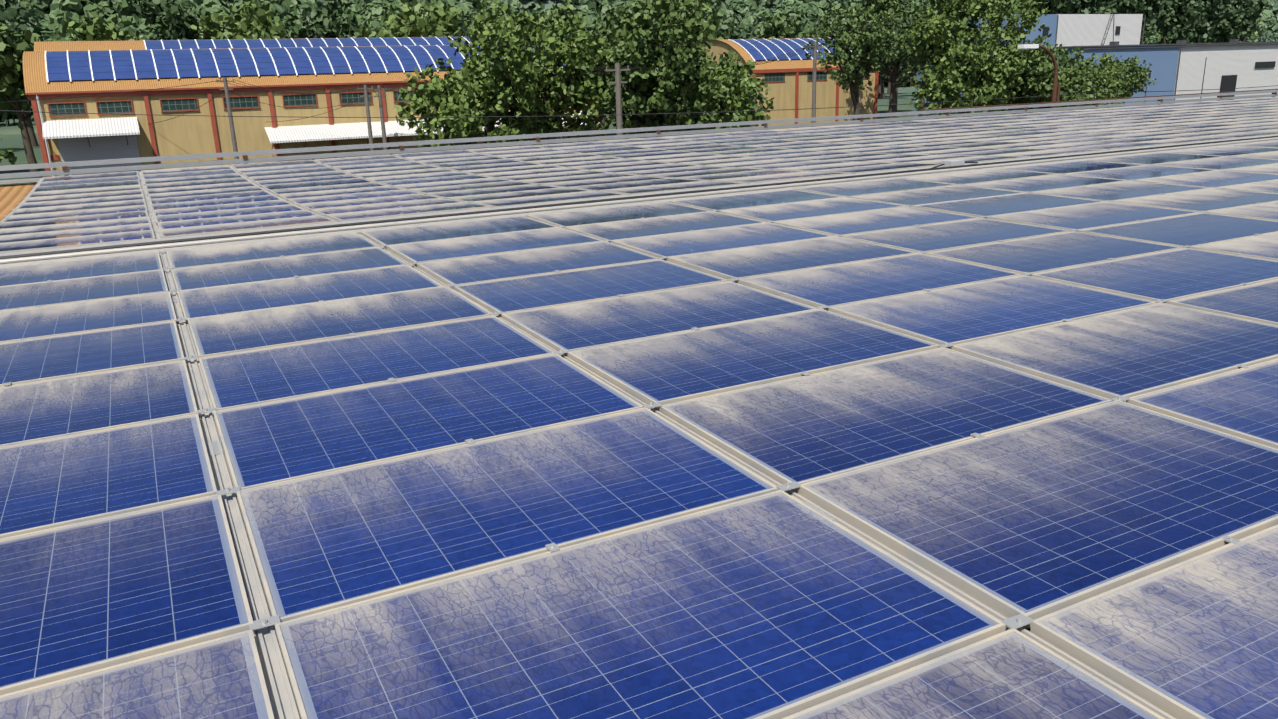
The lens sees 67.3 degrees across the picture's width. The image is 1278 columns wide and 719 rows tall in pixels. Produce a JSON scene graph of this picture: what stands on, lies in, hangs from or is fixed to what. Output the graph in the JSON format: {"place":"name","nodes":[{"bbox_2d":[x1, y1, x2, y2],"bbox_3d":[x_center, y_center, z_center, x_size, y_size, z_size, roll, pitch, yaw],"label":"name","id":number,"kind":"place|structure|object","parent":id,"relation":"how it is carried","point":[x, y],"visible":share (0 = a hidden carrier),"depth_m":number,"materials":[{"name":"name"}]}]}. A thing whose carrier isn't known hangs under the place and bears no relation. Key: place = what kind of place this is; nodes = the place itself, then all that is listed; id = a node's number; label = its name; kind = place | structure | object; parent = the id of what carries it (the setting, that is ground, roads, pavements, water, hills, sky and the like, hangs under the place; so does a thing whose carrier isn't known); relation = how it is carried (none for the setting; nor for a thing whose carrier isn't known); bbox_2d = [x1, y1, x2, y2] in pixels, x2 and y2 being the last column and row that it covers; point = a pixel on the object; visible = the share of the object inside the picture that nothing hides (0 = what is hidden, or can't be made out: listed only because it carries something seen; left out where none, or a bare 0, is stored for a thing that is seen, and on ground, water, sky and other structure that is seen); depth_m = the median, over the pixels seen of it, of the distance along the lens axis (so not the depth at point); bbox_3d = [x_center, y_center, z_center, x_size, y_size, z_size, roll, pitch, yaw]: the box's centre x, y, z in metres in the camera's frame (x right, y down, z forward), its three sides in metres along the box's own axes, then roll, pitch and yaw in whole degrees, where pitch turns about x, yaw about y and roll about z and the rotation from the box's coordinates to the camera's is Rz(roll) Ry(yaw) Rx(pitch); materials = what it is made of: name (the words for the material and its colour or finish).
{"place":"outdoors","nodes":[
{"label":"outdoors","id":0,"kind":"place"},
{"bbox_2d":[34,37,523,50],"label":"roof","id":1,"kind":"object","parent":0,"point":[85,45],"visible":0.15,"depth_m":103.31,"materials":[{"name":"orange metal"}]},
{"bbox_2d":[34,86,594,176],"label":"ochre hall walls","id":2,"kind":"structure","parent":0,"point":[184,135],"depth_m":90.30,"materials":[{"name":"yellow paint"}]},
{"bbox_2d":[57,135,140,174],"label":"garage door","id":3,"kind":"structure","parent":2,"relation":"in","point":[101,148],"depth_m":85.76,"materials":[{"name":"grey metal"}]},
{"bbox_2d":[48,91,447,115],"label":"windows","id":4,"kind":"structure","parent":2,"relation":"in","point":[169,105],"depth_m":88.20,"materials":[{"name":"glass"}]},
{"bbox_2d":[23,45,563,94],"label":"roof","id":5,"kind":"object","parent":2,"relation":"on","point":[34,74],"visible":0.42,"depth_m":88.48,"materials":[{"name":"orange metal"}]},
{"bbox_2d":[45,45,562,82],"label":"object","id":6,"kind":"object","parent":2,"relation":"on","point":[253,60],"visible":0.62,"depth_m":92.46,"materials":[{"name":"white paint"}]},
{"bbox_2d":[46,45,564,80],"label":"solar panels","id":7,"kind":"object","parent":2,"relation":"on","point":[143,62],"visible":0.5,"depth_m":92.06,"materials":[{"name":"blue glass"}]},
{"bbox_2d":[25,80,598,176],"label":"building frame","id":8,"kind":"object","parent":2,"relation":"attached to","point":[147,92],"visible":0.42,"depth_m":88.56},
{"bbox_2d":[36,94,599,176],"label":"awnings","id":9,"kind":"object","parent":2,"relation":"attached to","point":[55,129],"visible":0.56,"depth_m":90.74,"materials":[{"name":"white metal"}]},
{"bbox_2d":[0,0,914,184],"bbox_3d":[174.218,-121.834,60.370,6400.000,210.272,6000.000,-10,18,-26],"label":"ground","id":10,"kind":"structure","parent":0,"point":[11,135],"depth_m":260.79,"materials":[{"name":"green plant"}]},
{"bbox_2d":[0,7,49,146],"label":"tree","id":11,"kind":"object","parent":10,"relation":"on","point":[21,26],"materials":[{"name":"green plant"}]},
{"bbox_2d":[0,18,82,182],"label":"belt tree","id":12,"kind":"object","parent":10,"relation":"on","point":[12,43],"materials":[{"name":"green plant"}]},
{"bbox_2d":[55,9,152,40],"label":"belt tree","id":13,"kind":"object","parent":10,"relation":"on","point":[94,29],"visible":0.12,"depth_m":133.16,"materials":[{"name":"green plant"}]},
{"bbox_2d":[128,21,158,39],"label":"tree","id":14,"kind":"object","parent":10,"relation":"on","point":[138,34],"depth_m":200.06,"materials":[{"name":"green plant"}]},
{"bbox_2d":[131,0,218,39],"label":"belt tree","id":15,"kind":"object","parent":10,"relation":"on","point":[169,20],"visible":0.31,"depth_m":135.12,"materials":[{"name":"green plant"}]},
{"bbox_2d":[188,0,220,31],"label":"tree","id":16,"kind":"object","parent":10,"relation":"on","point":[200,8],"visible":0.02,"depth_m":218.54,"materials":[{"name":"green plant"}]},
{"bbox_2d":[190,0,284,39],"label":"belt tree","id":17,"kind":"object","parent":10,"relation":"on","point":[258,23],"visible":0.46,"depth_m":133.84,"materials":[{"name":"green plant"}]},
{"bbox_2d":[272,6,313,38],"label":"tree","id":18,"kind":"object","parent":10,"relation":"on","point":[281,27],"visible":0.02,"depth_m":202.28,"materials":[{"name":"green plant"}]},
{"bbox_2d":[282,0,363,38],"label":"belt tree","id":19,"kind":"object","parent":10,"relation":"on","point":[334,24],"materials":[{"name":"green plant"}]},
{"bbox_2d":[323,8,378,37],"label":"tree","id":20,"kind":"object","parent":10,"relation":"on","point":[359,20],"depth_m":217.56,"materials":[{"name":"green plant"}]},
{"bbox_2d":[374,0,438,36],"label":"tree","id":21,"kind":"object","parent":10,"relation":"on","point":[385,16],"visible":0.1,"depth_m":217.18,"materials":[{"name":"green plant"}]},
{"bbox_2d":[352,0,463,37],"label":"belt tree","id":22,"kind":"object","parent":10,"relation":"on","point":[407,26],"visible":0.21,"depth_m":133.82,"materials":[{"name":"green plant"}]},
{"bbox_2d":[431,16,474,36],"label":"belt tree","id":23,"kind":"object","parent":10,"relation":"on","point":[464,29],"depth_m":142.12,"materials":[{"name":"green plant"}]},
{"bbox_2d":[468,7,535,41],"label":"belt tree","id":24,"kind":"object","parent":10,"relation":"on","point":[483,13],"visible":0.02,"depth_m":154.99,"materials":[{"name":"green plant"}]},
{"bbox_2d":[514,0,567,37],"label":"tree","id":25,"kind":"object","parent":10,"relation":"on","point":[539,11],"visible":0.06,"depth_m":222.63,"materials":[{"name":"green plant"}]},
{"bbox_2d":[524,0,598,45],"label":"belt tree","id":26,"kind":"object","parent":10,"relation":"on","point":[556,12],"visible":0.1,"depth_m":162.16,"materials":[{"name":"green plant"}]},
{"bbox_2d":[576,17,608,35],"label":"tree","id":27,"kind":"object","parent":10,"relation":"on","point":[595,22],"visible":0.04,"depth_m":265.95,"materials":[{"name":"green plant"}]},
{"bbox_2d":[563,2,641,135],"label":"belt tree","id":28,"kind":"object","parent":10,"relation":"on","point":[615,21],"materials":[{"name":"green plant"}]},
{"bbox_2d":[632,0,726,47],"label":"belt tree","id":29,"kind":"object","parent":10,"relation":"on","point":[696,19],"visible":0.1,"depth_m":155.25,"materials":[{"name":"green plant"}]},
{"bbox_2d":[704,4,749,39],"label":"belt tree","id":30,"kind":"object","parent":10,"relation":"on","point":[733,32],"visible":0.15,"depth_m":168.47,"materials":[{"name":"green plant"}]},
{"bbox_2d":[734,22,752,30],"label":"tree","id":31,"kind":"object","parent":10,"relation":"on","point":[742,25],"depth_m":316.20,"materials":[{"name":"green plant"}]},
{"bbox_2d":[744,20,767,38],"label":"tree","id":32,"kind":"object","parent":10,"relation":"on","point":[752,34],"visible":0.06,"depth_m":285.87,"materials":[{"name":"green plant"}]},
{"bbox_2d":[755,7,822,38],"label":"belt tree","id":33,"kind":"object","parent":10,"relation":"on","point":[782,25],"visible":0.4,"depth_m":180.22,"materials":[{"name":"green plant"}]},
{"bbox_2d":[802,3,904,119],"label":"tree","id":34,"kind":"object","parent":10,"relation":"on","point":[870,36],"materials":[{"name":"green plant"}]},
{"bbox_2d":[843,16,887,71],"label":"belt tree","id":35,"kind":"object","parent":10,"relation":"on","point":[860,32],"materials":[{"name":"green plant"}]},
{"bbox_2d":[878,74,881,97],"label":"tree","id":36,"kind":"object","parent":10,"relation":"on","point":[879,87],"visible":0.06,"depth_m":343.56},
{"bbox_2d":[845,0,918,31],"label":"belt tree","id":37,"kind":"object","parent":10,"relation":"on","point":[888,6],"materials":[{"name":"green plant"}]},
{"bbox_2d":[887,80,890,94],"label":"tree","id":38,"kind":"object","parent":10,"relation":"on","point":[888,88],"visible":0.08,"depth_m":376.45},
{"bbox_2d":[879,71,901,98],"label":"tree","id":39,"kind":"object","parent":10,"relation":"on","point":[882,89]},
{"bbox_2d":[874,0,924,111],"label":"belt tree","id":40,"kind":"object","parent":10,"relation":"on","point":[915,4],"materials":[{"name":"green plant"}]},
{"bbox_2d":[880,1,952,119],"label":"tree","id":41,"kind":"object","parent":10,"relation":"on","point":[909,71],"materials":[{"name":"green plant"}]},
{"bbox_2d":[915,0,1049,112],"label":"tree","id":42,"kind":"object","parent":10,"relation":"on","point":[975,10],"depth_m":77.65,"materials":[{"name":"green plant"}]},
{"bbox_2d":[982,0,1018,14],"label":"belt tree","id":43,"kind":"object","parent":10,"relation":"on","point":[1002,11],"visible":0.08,"depth_m":221.95,"materials":[{"name":"green plant"}]},
{"bbox_2d":[1013,0,1077,13],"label":"tree","id":44,"kind":"object","parent":10,"relation":"on","point":[1058,6],"visible":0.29,"depth_m":169.72,"materials":[{"name":"green plant"}]},
{"bbox_2d":[1071,0,1116,13],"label":"tree","id":45,"kind":"object","parent":10,"relation":"on","point":[1085,7],"visible":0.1,"depth_m":176.95,"materials":[{"name":"green plant"}]},
{"bbox_2d":[1093,0,1145,13],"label":"tree","id":46,"kind":"object","parent":10,"relation":"on","point":[1121,7],"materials":[{"name":"green plant"}]},
{"bbox_2d":[1135,0,1163,43],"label":"tree","id":47,"kind":"object","parent":10,"relation":"on","point":[1153,6],"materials":[{"name":"green plant"}]},
{"bbox_2d":[1143,30,1163,43],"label":"tree","id":48,"kind":"object","parent":10,"relation":"on","point":[1152,39],"visible":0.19,"depth_m":443.73,"materials":[{"name":"green plant"}]},
{"bbox_2d":[1143,0,1205,43],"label":"tree","id":49,"kind":"object","parent":10,"relation":"on","point":[1184,21],"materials":[{"name":"green plant"}]},
{"bbox_2d":[1157,32,1212,42],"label":"belt tree","id":50,"kind":"object","parent":10,"relation":"on","point":[1160,37],"visible":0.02,"depth_m":268.76,"materials":[{"name":"green plant"}]},
{"bbox_2d":[1190,0,1233,42],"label":"tree","id":51,"kind":"object","parent":10,"relation":"on","point":[1203,21],"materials":[{"name":"green plant"}]},
{"bbox_2d":[1209,0,1259,42],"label":"tree","id":52,"kind":"object","parent":10,"relation":"on","point":[1231,28],"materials":[{"name":"green plant"}]},
{"bbox_2d":[1212,0,1268,41],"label":"tree","id":53,"kind":"object","parent":10,"relation":"on","point":[1253,25],"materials":[{"name":"green plant"}]},
{"bbox_2d":[1250,18,1262,41],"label":"belt tree","id":54,"kind":"object","parent":10,"relation":"on","point":[1260,23],"visible":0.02,"depth_m":292.29,"materials":[{"name":"green plant"}]},
{"bbox_2d":[1255,34,1277,41],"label":"tree","id":55,"kind":"object","parent":10,"relation":"on","point":[1268,38],"visible":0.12,"depth_m":543.67,"materials":[{"name":"green plant"}]},
{"bbox_2d":[1,0,1277,126],"bbox_3d":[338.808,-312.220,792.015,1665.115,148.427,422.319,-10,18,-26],"label":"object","id":56,"kind":"object","parent":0,"point":[84,4],"depth_m":432.78,"materials":[{"name":"green plant"}]},
{"bbox_2d":[0,0,1277,114],"bbox_3d":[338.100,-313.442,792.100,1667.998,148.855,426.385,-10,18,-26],"label":"trees","id":57,"kind":"object","parent":56,"relation":"on","point":[366,10],"visible":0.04,"depth_m":492.47,"materials":[{"name":"green plant"}]},
{"bbox_2d":[62,89,1277,175],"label":"roof edge posts","id":58,"kind":"object","parent":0,"point":[64,168],"visible":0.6,"depth_m":31.90,"materials":[{"name":"grey metal"}]},
{"bbox_2d":[698,40,874,131],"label":"ochre hall walls","id":59,"kind":"structure","parent":0,"point":[783,93],"depth_m":119.87,"materials":[{"name":"yellow paint"}]},
{"bbox_2d":[697,38,844,69],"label":"roof","id":60,"kind":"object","parent":59,"relation":"on","point":[783,64],"visible":0.23,"depth_m":117.59,"materials":[{"name":"metal"}]},
{"bbox_2d":[728,38,851,61],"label":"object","id":61,"kind":"object","parent":60,"relation":"on","point":[778,47],"visible":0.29,"depth_m":119.30,"materials":[{"name":"white paint"}]},
{"bbox_2d":[733,38,851,59],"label":"solar panels","id":62,"kind":"object","parent":61,"relation":"on","point":[766,52],"visible":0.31,"depth_m":119.47,"materials":[{"name":"blue glass"}]},
{"bbox_2d":[764,72,865,81],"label":"windows","id":63,"kind":"structure","parent":59,"relation":"in","point":[774,77],"depth_m":117.04,"materials":[{"name":"glass"}]},
{"bbox_2d":[752,67,878,130],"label":"building frame","id":64,"kind":"object","parent":59,"relation":"attached to","point":[797,70],"visible":0.46,"depth_m":118.76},
{"bbox_2d":[941,160,964,166],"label":"roof junction boxes","id":65,"kind":"object","parent":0,"point":[947,163],"visible":0.79,"depth_m":13.58,"materials":[{"name":"white plastic"}]},
{"bbox_2d":[914,14,1179,119],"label":"building wall","id":66,"kind":"structure","parent":0,"point":[1164,63],"depth_m":136.67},
{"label":"ochre hall","id":67,"kind":"object","parent":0,"visible":0},
{"bbox_2d":[143,36,469,49],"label":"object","id":68,"kind":"object","parent":67,"relation":"on","point":[308,41],"visible":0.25,"depth_m":112.34,"materials":[{"name":"white paint"}]},
{"bbox_2d":[145,37,470,49],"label":"solar panels","id":69,"kind":"object","parent":68,"relation":"on","point":[240,43],"visible":0.33,"depth_m":111.61,"materials":[{"name":"blue glass"}]},
{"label":"hall walls","id":70,"kind":"object","parent":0,"visible":0},
{"bbox_2d":[0,183,1030,630],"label":"roof deck","id":71,"kind":"structure","parent":70,"relation":"on","point":[12,195],"depth_m":17.41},
{"bbox_2d":[0,166,1175,718],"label":"mounting rails","id":72,"kind":"object","parent":71,"relation":"on","point":[280,692],"visible":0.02,"depth_m":3.12,"materials":[{"name":"silver metal"}]},
{"bbox_2d":[0,97,1277,718],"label":"solar array","id":73,"kind":"object","parent":72,"relation":"on","point":[402,533],"visible":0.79,"depth_m":3.92,"materials":[{"name":"blue glass"}]},
{"bbox_2d":[4,99,1271,630],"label":"panel clamps","id":74,"kind":"object","parent":73,"relation":"on","point":[1016,621],"visible":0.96,"depth_m":4.49,"materials":[{"name":"metal"}]},
{"bbox_2d":[0,90,1277,183],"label":"railing","id":75,"kind":"object","parent":71,"relation":"on","point":[198,163],"visible":0.67,"depth_m":24.14,"materials":[{"name":"grey metal"}]},
{"bbox_2d":[0,134,1277,266],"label":"roof walkway","id":76,"kind":"structure","parent":71,"relation":"on","point":[162,249],"depth_m":10.54,"materials":[{"name":"grey metal"}]},
{"bbox_2d":[0,136,1277,258],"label":"roof cables","id":77,"kind":"object","parent":76,"relation":"on","point":[330,226],"visible":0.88,"depth_m":10.73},
{"label":"yard pavement","id":78,"kind":"structure","parent":0,"visible":0},
{"bbox_2d":[0,136,16,164],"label":"tree","id":79,"kind":"object","parent":78,"relation":"on","point":[5,154],"visible":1,"depth_m":51.88,"materials":[{"name":"green plant"}]},
{"bbox_2d":[393,12,555,151],"bbox_3d":[-9.517,-12.282,55.363,9.747,14.410,9.885,-10,18,-26],"label":"tree","id":80,"kind":"object","parent":78,"relation":"on","point":[464,97],"depth_m":52.91,"materials":[{"name":"green plant"}]},
{"bbox_2d":[216,42,821,158],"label":"utility poles","id":81,"kind":"object","parent":78,"relation":"on","point":[618,81],"visible":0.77,"depth_m":85.50,"materials":[{"name":"metal"}]},
{"bbox_2d":[0,45,1277,123],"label":"overhead wires","id":82,"kind":"object","parent":81,"relation":"hanging from","point":[283,92],"visible":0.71,"depth_m":37.28,"materials":[{"name":"black metal"}]},
{"bbox_2d":[447,0,627,144],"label":"tree","id":83,"kind":"object","parent":78,"relation":"on","point":[552,73],"depth_m":56.54,"materials":[{"name":"green plant"}]},
{"bbox_2d":[569,0,727,137],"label":"tree","id":84,"kind":"object","parent":78,"relation":"on","point":[671,62],"depth_m":55.90,"materials":[{"name":"green plant"}]},
{"bbox_2d":[614,37,774,138],"bbox_3d":[3.289,-14.815,64.298,10.980,13.463,10.963,-10,18,-26],"label":"tree","id":85,"kind":"object","parent":78,"relation":"on","point":[721,77],"depth_m":62.03,"materials":[{"name":"green plant"}]},
{"bbox_2d":[673,50,770,135],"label":"tree","id":86,"kind":"object","parent":78,"relation":"on","point":[738,66],"visible":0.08,"depth_m":66.60,"materials":[{"name":"green plant"}]},
{"bbox_2d":[847,0,950,121],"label":"tree","id":87,"kind":"object","parent":78,"relation":"on","point":[904,59],"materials":[{"name":"green plant"}]},
{"bbox_2d":[900,8,1025,118],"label":"tree","id":88,"kind":"object","parent":78,"relation":"on","point":[952,74],"depth_m":74.79,"materials":[{"name":"green plant"}]},
{"bbox_2d":[979,39,1087,115],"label":"tree","id":89,"kind":"object","parent":78,"relation":"on","point":[1071,75],"depth_m":88.44,"materials":[{"name":"green plant"}]},
{"bbox_2d":[1039,45,1060,107],"bbox_3d":[14.995,-5.873,36.294,1.481,11.505,0.220,-10,18,-26],"label":"lamp post","id":90,"kind":"object","parent":78,"relation":"on","point":[1055,89],"visible":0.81,"depth_m":35.18,"materials":[{"name":"brown metal"}]},
{"bbox_2d":[1017,44,1038,49],"bbox_3d":[13.862,-11.135,34.202,0.750,0.175,0.280,-10,18,-26],"label":"street lamp head","id":91,"kind":"object","parent":90,"relation":"attached to","point":[1026,46],"visible":1,"depth_m":34.07},
{"bbox_2d":[1003,34,1099,113],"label":"tree","id":92,"kind":"object","parent":78,"relation":"on","point":[1037,80],"depth_m":77.83,"materials":[{"name":"green plant"}]},
{"bbox_2d":[1051,46,1106,106],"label":"tree","id":93,"kind":"object","parent":78,"relation":"on","point":[1083,65],"visible":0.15,"depth_m":94.20,"materials":[{"name":"green plant"}]},
{"bbox_2d":[1079,52,1136,108],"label":"tree","id":94,"kind":"object","parent":78,"relation":"on","point":[1108,72],"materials":[{"name":"green plant"}]},
{"bbox_2d":[1099,56,1157,107],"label":"tree","id":95,"kind":"object","parent":78,"relation":"on","point":[1133,68],"visible":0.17,"depth_m":109.97,"materials":[{"name":"green plant"}]},
{"bbox_2d":[1056,14,1277,103],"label":"building wall","id":96,"kind":"structure","parent":78,"relation":"on","point":[1090,29],"depth_m":145.23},
{"bbox_2d":[1017,26,1275,99],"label":"windows","id":97,"kind":"structure","parent":96,"relation":"in","point":[1228,81],"depth_m":144.44,"materials":[{"name":"black glass"}]},
{"bbox_2d":[1053,14,1277,105],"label":"trim","id":98,"kind":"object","parent":96,"relation":"attached to","point":[1178,42],"visible":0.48,"depth_m":137.81,"materials":[{"name":"grey metal"}]}
]}

